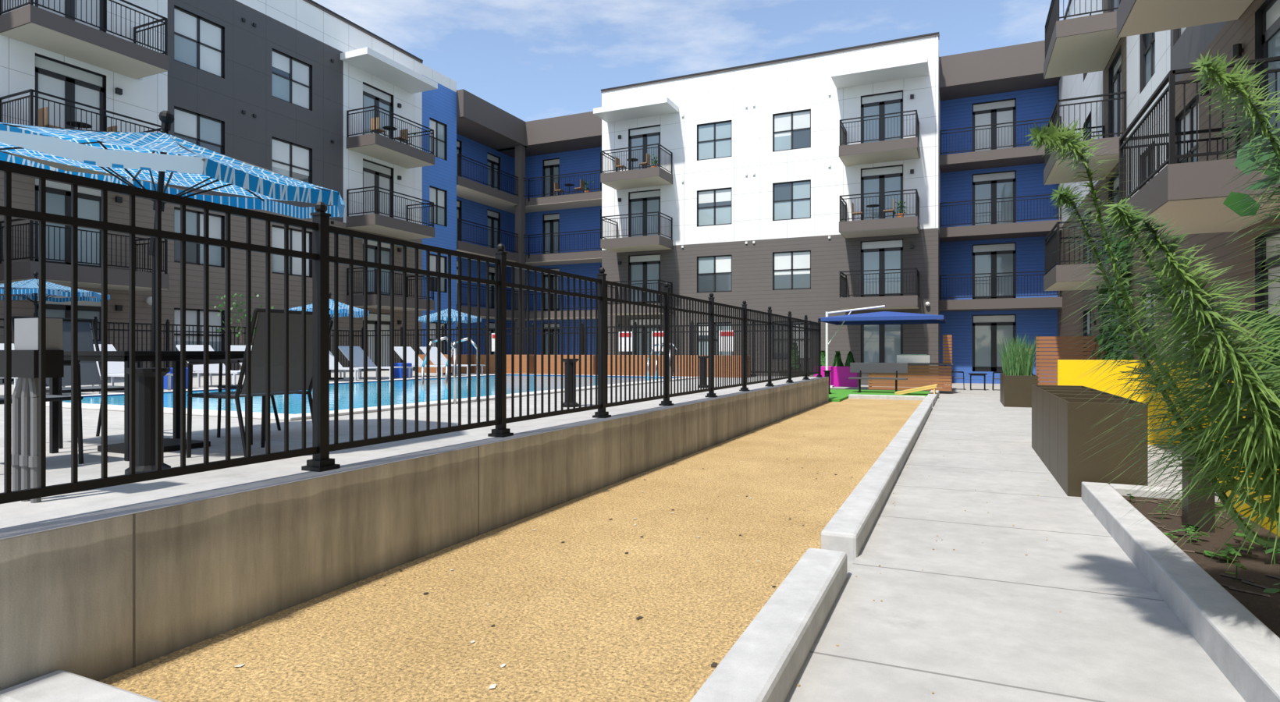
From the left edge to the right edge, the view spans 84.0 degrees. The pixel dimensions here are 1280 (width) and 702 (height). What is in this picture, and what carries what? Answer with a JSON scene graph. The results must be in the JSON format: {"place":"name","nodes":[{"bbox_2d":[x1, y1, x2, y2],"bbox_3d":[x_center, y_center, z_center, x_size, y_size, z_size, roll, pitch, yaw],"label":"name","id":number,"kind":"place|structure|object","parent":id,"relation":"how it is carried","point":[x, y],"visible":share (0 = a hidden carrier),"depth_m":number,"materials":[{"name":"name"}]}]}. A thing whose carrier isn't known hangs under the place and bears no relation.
{"place":"outdoors","nodes":[
{"label":"outdoors","id":0,"kind":"place"},
{"bbox_2d":[92,340,101,344],"bbox_3d":[-13.230,0.225,16.869,0.610,0.995,0.688,0,0,24],"label":"patio chair","id":1,"kind":"object","parent":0,"point":[99,342],"depth_m":17.13,"materials":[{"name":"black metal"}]},
{"bbox_2d":[0,369,828,691],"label":"retaining wall","id":2,"kind":"structure","parent":0,"point":[98,592],"depth_m":3.81,"materials":[{"name":"concrete"}]},
{"bbox_2d":[0,160,822,504],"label":"pool fence","id":3,"kind":"object","parent":2,"relation":"on","point":[798,347],"visible":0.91,"depth_m":4.47,"materials":[{"name":"black metal"}]},
{"bbox_2d":[491,330,732,351],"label":"pool signs","id":4,"kind":"object","parent":3,"relation":"attached to","point":[623,341],"visible":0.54,"depth_m":21.21,"materials":[{"name":"white"}]},
{"bbox_2d":[312,0,1068,121],"label":"sky","id":5,"kind":"structure","parent":0,"point":[531,60],"materials":[{"name":"blue"}]},
{"bbox_2d":[830,384,942,572],"bbox_3d":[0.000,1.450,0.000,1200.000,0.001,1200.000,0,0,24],"label":"ground","id":6,"kind":"structure","parent":0,"point":[864,387],"depth_m":27.81,"materials":[{"name":"grey concrete"}]},
{"bbox_2d":[0,0,456,380],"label":"building","id":7,"kind":"structure","parent":6,"relation":"on","point":[208,70],"depth_m":23.63,"materials":[{"name":"grey paint"}]},
{"bbox_2d":[38,106,908,220],"bbox_3d":[-5.131,-7.268,30.569,15.734,3.975,28.449,0,0,67],"label":"balcony railing","id":8,"kind":"object","parent":7,"relation":"on","point":[113,129],"visible":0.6,"depth_m":29.04,"materials":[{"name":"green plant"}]},
{"bbox_2d":[115,17,1244,326],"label":"wall lights","id":9,"kind":"object","parent":7,"relation":"attached to","point":[1238,49],"visible":0.75,"depth_m":20.90,"materials":[{"name":"black"}]},
{"bbox_2d":[0,370,803,520],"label":"pool deck","id":10,"kind":"structure","parent":6,"relation":"on","point":[58,468],"depth_m":5.99,"materials":[{"name":"grey concrete"}]},
{"bbox_2d":[0,317,63,503],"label":"electrical conduit box","id":11,"kind":"object","parent":10,"relation":"on","point":[25,421],"visible":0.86,"depth_m":3.38,"materials":[{"name":"gray metal"}]},
{"bbox_2d":[0,360,83,464],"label":"patio chair","id":12,"kind":"object","parent":10,"relation":"on","point":[51,398],"visible":0.34,"depth_m":4.52,"materials":[{"name":"black metal"}]},
{"bbox_2d":[0,343,101,394],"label":"lounger","id":13,"kind":"object","parent":10,"relation":"on","point":[1,346],"visible":0.06,"depth_m":11.69,"materials":[{"name":"grey"}]},
{"bbox_2d":[0,271,110,316],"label":"patio umbrella","id":14,"kind":"object","parent":10,"relation":"on","point":[30,288],"visible":0.79,"depth_m":15.93,"materials":[{"name":"blue fabric"}]},
{"bbox_2d":[11,316,141,448],"bbox_3d":[-4.457,0.225,5.633,0.688,0.995,0.610,0,0,24],"label":"patio chair","id":15,"kind":"object","parent":10,"relation":"on","point":[90,375],"visible":0.3,"depth_m":5.84,"materials":[{"name":"black metal"}]},
{"bbox_2d":[90,344,172,392],"bbox_3d":[-9.196,0.297,12.601,1.833,0.846,0.700,0,0,24],"label":"lounger","id":16,"kind":"object","parent":10,"relation":"on","point":[115,369],"visible":0.24,"depth_m":12.88,"materials":[{"name":"grey"}]},
{"bbox_2d":[124,367,170,474],"bbox_3d":[-2.867,0.410,4.147,0.225,0.620,0.225,0,0,24],"label":"deck bollard","id":17,"kind":"object","parent":10,"relation":"on","point":[144,420],"visible":0.58,"depth_m":4.08,"materials":[{"name":"black metal"}]},
{"bbox_2d":[49,351,252,461],"bbox_3d":[-3.564,0.360,5.230,1.000,0.720,1.000,0,0,24],"label":"patio table","id":18,"kind":"object","parent":10,"relation":"on","point":[174,357],"visible":0.48,"depth_m":4.99,"materials":[{"name":"black metal"}]},
{"bbox_2d":[0,110,344,454],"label":"patio umbrella","id":19,"kind":"object","parent":10,"relation":"on","point":[161,159],"visible":0.81,"depth_m":5.00,"materials":[{"name":"blue fabric"}]},
{"bbox_2d":[0,316,354,381],"bbox_3d":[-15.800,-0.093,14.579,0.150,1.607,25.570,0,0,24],"label":"lounge chairs","id":20,"kind":"object","parent":10,"relation":"on","point":[167,325],"visible":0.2,"depth_m":20.04,"materials":[{"name":"black metal"}]},
{"bbox_2d":[176,344,240,387],"bbox_3d":[-8.414,0.297,14.332,1.833,0.846,0.700,0,0,24],"label":"lounger","id":21,"kind":"object","parent":10,"relation":"on","point":[198,369],"visible":0.48,"depth_m":14.44,"materials":[{"name":"grey plastic"}]},
{"bbox_2d":[230,345,252,370],"bbox_3d":[-7.961,0.297,15.335,1.833,0.846,0.700,0,0,24],"label":"lounger","id":22,"kind":"object","parent":10,"relation":"on","point":[237,348],"visible":0.02,"depth_m":15.52,"materials":[{"name":"grey plastic"}]},
{"bbox_2d":[209,292,273,369],"bbox_3d":[-10.197,-0.402,18.307,1.379,2.244,1.562,0,0,-23],"label":"sapling tree","id":23,"kind":"object","parent":10,"relation":"on","point":[238,311],"visible":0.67,"depth_m":18.19,"materials":[{"name":"green plant"}]},
{"bbox_2d":[186,308,312,458],"bbox_3d":[-2.629,0.225,4.918,0.688,0.995,0.610,0,0,24],"label":"patio chair","id":24,"kind":"object","parent":10,"relation":"on","point":[258,360],"visible":0.7,"depth_m":4.77,"materials":[{"name":"black metal"}]},
{"bbox_2d":[216,320,333,437],"bbox_3d":[-3.115,0.225,6.102,0.610,0.995,0.688,0,0,24],"label":"patio chair","id":25,"kind":"object","parent":10,"relation":"on","point":[220,387],"visible":0.15,"depth_m":5.92,"materials":[{"name":"black metal"}]},
{"bbox_2d":[163,362,412,389],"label":"side tables","id":26,"kind":"object","parent":10,"relation":"on","point":[398,373],"visible":0.28,"depth_m":18.69,"materials":[{"name":"blue plastic"}]},
{"bbox_2d":[288,292,368,380],"bbox_3d":[-7.875,-0.385,18.039,1.855,2.210,1.855,0,0,24],"label":"patio umbrella","id":27,"kind":"object","parent":10,"relation":"on","point":[343,310],"visible":0.46,"depth_m":17.84,"materials":[{"name":"blue patterned fabric"},{"name":"black metal"}]},
{"bbox_2d":[3,373,697,420],"bbox_3d":[-3.814,0.702,14.395,6.240,0.034,12.740,0,0,24],"label":"pool coping","id":28,"kind":"object","parent":10,"relation":"on","point":[212,413],"visible":0.31,"depth_m":8.85,"materials":[{"name":"grey concrete"}]},
{"bbox_2d":[329,351,376,381],"bbox_3d":[-7.180,0.297,17.067,1.833,0.846,0.700,0,0,24],"label":"lounger","id":29,"kind":"object","parent":10,"relation":"on","point":[332,362],"visible":0.29,"depth_m":17.06,"materials":[{"name":"grey plastic"}]},
{"bbox_2d":[62,374,685,414],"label":"pool water","id":30,"kind":"structure","parent":10,"relation":"on","point":[294,403],"depth_m":11.84,"materials":[{"name":"blue liquid"}]},
{"bbox_2d":[338,346,412,380],"bbox_3d":[-6.727,0.297,18.069,1.833,0.846,0.700,0,0,24],"label":"lounger","id":31,"kind":"object","parent":10,"relation":"on","point":[358,357],"visible":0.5,"depth_m":18.18,"materials":[{"name":"grey plastic"}]},
{"bbox_2d":[394,346,458,376],"bbox_3d":[-5.945,0.297,19.801,1.833,0.846,0.700,0,0,24],"label":"lounger","id":32,"kind":"object","parent":10,"relation":"on","point":[410,355],"visible":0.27,"depth_m":19.93,"materials":[{"name":"grey plastic"}]},
{"bbox_2d":[418,309,481,374],"bbox_3d":[-5.882,-0.385,21.966,1.855,2.210,1.855,0,0,24],"label":"patio umbrella","id":33,"kind":"object","parent":10,"relation":"on","point":[444,316],"visible":0.44,"depth_m":21.59,"materials":[{"name":"blue fabric"}]},
{"bbox_2d":[419,347,485,376],"bbox_3d":[-5.492,0.297,20.803,1.833,0.846,0.700,0,0,24],"label":"lounger","id":34,"kind":"object","parent":10,"relation":"on","point":[433,355],"visible":0.4,"depth_m":20.94,"materials":[{"name":"grey plastic"}]},
{"bbox_2d":[420,336,676,404],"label":"pool handrails","id":35,"kind":"object","parent":10,"relation":"on","point":[453,350],"visible":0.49,"depth_m":9.86,"materials":[{"name":"silver metal"}]},
{"bbox_2d":[563,359,579,407],"bbox_3d":[-0.900,0.410,9.184,0.225,0.620,0.225,0,0,24],"label":"deck bollard","id":36,"kind":"object","parent":10,"relation":"on","point":[565,403],"visible":0.66,"depth_m":9.12,"materials":[{"name":"black metal"}]},
{"bbox_2d":[418,355,750,377],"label":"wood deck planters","id":37,"kind":"object","parent":10,"relation":"on","point":[473,362],"visible":0.36,"depth_m":21.14,"materials":[{"name":"brown wood"}]},
{"bbox_2d":[699,355,707,387],"bbox_3d":[1.240,0.410,13.924,0.225,0.620,0.225,0,0,24],"label":"deck bollard","id":38,"kind":"object","parent":10,"relation":"on","point":[702,371],"visible":0.34,"depth_m":13.86,"materials":[{"name":"black metal"}]},
{"bbox_2d":[98,398,922,701],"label":"bocce court","id":39,"kind":"object","parent":6,"relation":"on","point":[691,581],"visible":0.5,"depth_m":3.95,"materials":[{"name":"beige sand"}]},
{"bbox_2d":[0,390,938,701],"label":"bocce kerbs","id":40,"kind":"structure","parent":39,"relation":"on","point":[765,659],"depth_m":3.37,"materials":[{"name":"concrete"}]},
{"bbox_2d":[456,88,601,355],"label":"apartment building","id":41,"kind":"structure","parent":6,"relation":"on","point":[511,169],"depth_m":38.64,"materials":[{"name":"blue paint"}]},
{"bbox_2d":[593,33,940,384],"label":"building","id":42,"kind":"structure","parent":6,"relation":"on","point":[868,129],"depth_m":31.62,"materials":[{"name":"white paint"}]},
{"bbox_2d":[782,366,860,387],"bbox_3d":[6.771,0.945,26.842,2.850,0.750,0.700,0,0,24],"label":"planter","id":43,"kind":"object","parent":6,"relation":"on","point":[840,375],"visible":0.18,"depth_m":26.18,"materials":[{"name":"purple"}]},
{"bbox_2d":[793,341,855,369],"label":"planter shrubs","id":44,"kind":"object","parent":43,"relation":"on","point":[837,362],"visible":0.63,"depth_m":26.47,"materials":[{"name":"green plant"}]},
{"bbox_2d":[828,389,929,401],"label":"lawn turf","id":45,"kind":"structure","parent":6,"relation":"on","point":[838,395],"depth_m":22.07,"materials":[{"name":"green plant"}]},
{"bbox_2d":[823,370,831,394],"bbox_3d":[5.759,0.960,21.867,0.255,0.720,0.255,0,0,24],"label":"lawn bollard","id":46,"kind":"object","parent":45,"relation":"on","point":[826,373],"visible":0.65,"depth_m":21.80,"materials":[{"name":"black metal"}]},
{"bbox_2d":[848,362,907,392],"bbox_3d":[7.524,0.850,22.497,1.750,0.940,0.500,0,0,24],"label":"lawn bench","id":47,"kind":"object","parent":45,"relation":"on","point":[879,368],"visible":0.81,"depth_m":22.59,"materials":[{"name":"metal"}]},
{"bbox_2d":[818,305,945,387],"bbox_3d":[8.510,-0.147,25.124,4.184,2.933,3.917,0,0,24],"label":"cantilever umbrella","id":48,"kind":"object","parent":45,"relation":"on","point":[885,318],"visible":0.88,"depth_m":24.89,"materials":[{"name":"blue fabric"}]},
{"bbox_2d":[894,384,937,394],"bbox_3d":[8.408,1.179,21.659,1.197,0.354,0.610,0,0,24],"label":"cornhole board","id":49,"kind":"object","parent":45,"relation":"on","point":[918,389],"visible":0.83,"depth_m":21.42,"materials":[{"name":"yellow wood"}]},
{"bbox_2d":[938,40,1062,383],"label":"apartment building","id":50,"kind":"structure","parent":6,"relation":"on","point":[998,218],"depth_m":30.52,"materials":[{"name":"blue paint"}]},
{"bbox_2d":[785,383,1245,701],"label":"concrete walkway","id":51,"kind":"structure","parent":6,"relation":"on","point":[971,617],"depth_m":4.06,"materials":[{"name":"grey concrete"}]},
{"bbox_2d":[234,401,1060,694],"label":"pebbles","id":52,"kind":"object","parent":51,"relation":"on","point":[712,665],"visible":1,"depth_m":4.03,"materials":[{"name":"beige"}]},
{"bbox_2d":[868,334,952,391],"bbox_3d":[9.241,0.395,24.355,2.700,1.850,0.900,0,0,24],"label":"grill counter","id":53,"kind":"object","parent":51,"relation":"on","point":[940,376],"visible":0.9,"depth_m":23.87,"materials":[{"name":"brown wood"}]},
{"bbox_2d":[945,365,964,390],"bbox_3d":[11.601,0.925,26.252,0.688,0.995,0.610,0,0,24],"label":"chair","id":54,"kind":"object","parent":51,"relation":"on","point":[963,378],"visible":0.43,"depth_m":25.94,"materials":[{"name":"black metal"}]},
{"bbox_2d":[968,373,987,391],"bbox_3d":[12.271,1.120,25.840,0.600,0.600,0.600,0,0,24],"label":"end table","id":55,"kind":"object","parent":51,"relation":"on","point":[977,375],"visible":1,"depth_m":25.59,"materials":[{"name":"black metal"}]},
{"bbox_2d":[992,372,1002,391],"bbox_3d":[13.068,0.925,25.589,0.688,0.995,0.610,0,0,24],"label":"chair","id":56,"kind":"object","parent":51,"relation":"on","point":[993,378],"visible":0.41,"depth_m":25.46,"materials":[{"name":"black metal"}]},
{"bbox_2d":[999,373,1038,408],"bbox_3d":[10.039,1.020,18.893,0.750,0.800,2.100,0,0,24],"label":"bronze planter","id":57,"kind":"object","parent":51,"relation":"on","point":[1015,391],"visible":0.79,"depth_m":17.98,"materials":[{"name":"brown metal"}]},
{"bbox_2d":[996,332,1040,376],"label":"planter grasses","id":58,"kind":"object","parent":57,"relation":"on","point":[1018,360],"visible":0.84,"depth_m":18.22,"materials":[{"name":"green plant"}]},
{"bbox_2d":[1010,335,1106,385],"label":"cedar slat screens","id":59,"kind":"object","parent":51,"relation":"on","point":[1047,366],"visible":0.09,"depth_m":19.61,"materials":[{"name":"brown wood"}]},
{"bbox_2d":[1031,384,1148,497],"bbox_3d":[5.277,0.960,8.589,0.650,0.920,3.892,0,0,24],"label":"bronze planter row","id":60,"kind":"object","parent":51,"relation":"on","point":[1063,434],"visible":0.82,"depth_m":6.91,"materials":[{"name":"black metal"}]},
{"bbox_2d":[1090,233,1133,360],"bbox_3d":[11.900,-0.734,18.010,0.591,4.310,2.762,0,0,24],"label":"shrub","id":61,"kind":"object","parent":51,"relation":"on","point":[1107,350],"visible":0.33,"depth_m":17.48,"materials":[{"name":"green plant"}]},
{"bbox_2d":[1057,359,1279,536],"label":"yellow screen walls","id":62,"kind":"structure","parent":51,"relation":"on","point":[1067,373],"depth_m":10.92,"materials":[{"name":"yellow paint"}]},
{"bbox_2d":[1081,482,1279,701],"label":"bed kerb","id":63,"kind":"structure","parent":51,"relation":"on","point":[1238,642],"depth_m":3.68,"materials":[{"name":"concrete"}]},
{"bbox_2d":[1121,495,1279,638],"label":"bed mulch","id":64,"kind":"object","parent":51,"relation":"on","point":[1265,611],"visible":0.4,"depth_m":4.53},
{"bbox_2d":[1024,48,1279,569],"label":"foxtail palm","id":65,"kind":"object","parent":64,"relation":"on","point":[1255,435],"visible":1,"depth_m":3.06,"materials":[{"name":"green plant"}]},
{"bbox_2d":[1223,115,1279,398],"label":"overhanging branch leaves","id":66,"kind":"object","parent":65,"relation":"attached to","point":[1233,199],"visible":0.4,"depth_m":3.46,"materials":[{"name":"green plant"}]},
{"bbox_2d":[1180,441,1215,533],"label":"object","id":67,"kind":"object","parent":64,"relation":"on","point":[1192,507],"visible":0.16,"depth_m":5.20,"materials":[{"name":"brown metal"}]},
{"bbox_2d":[1125,490,1279,597],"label":"plants","id":68,"kind":"object","parent":64,"relation":"on","point":[1229,550],"visible":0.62,"depth_m":4.54,"materials":[{"name":"green plant"}]},
{"bbox_2d":[1043,0,1279,360],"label":"building","id":69,"kind":"structure","parent":6,"relation":"on","point":[1121,69],"depth_m":11.78,"materials":[{"name":"grey paint"}]},
{"bbox_2d":[309,0,1071,90],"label":"parapet coping","id":70,"kind":"object","parent":69,"relation":"on","point":[414,56],"visible":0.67,"depth_m":30.69,"materials":[{"name":"black"}]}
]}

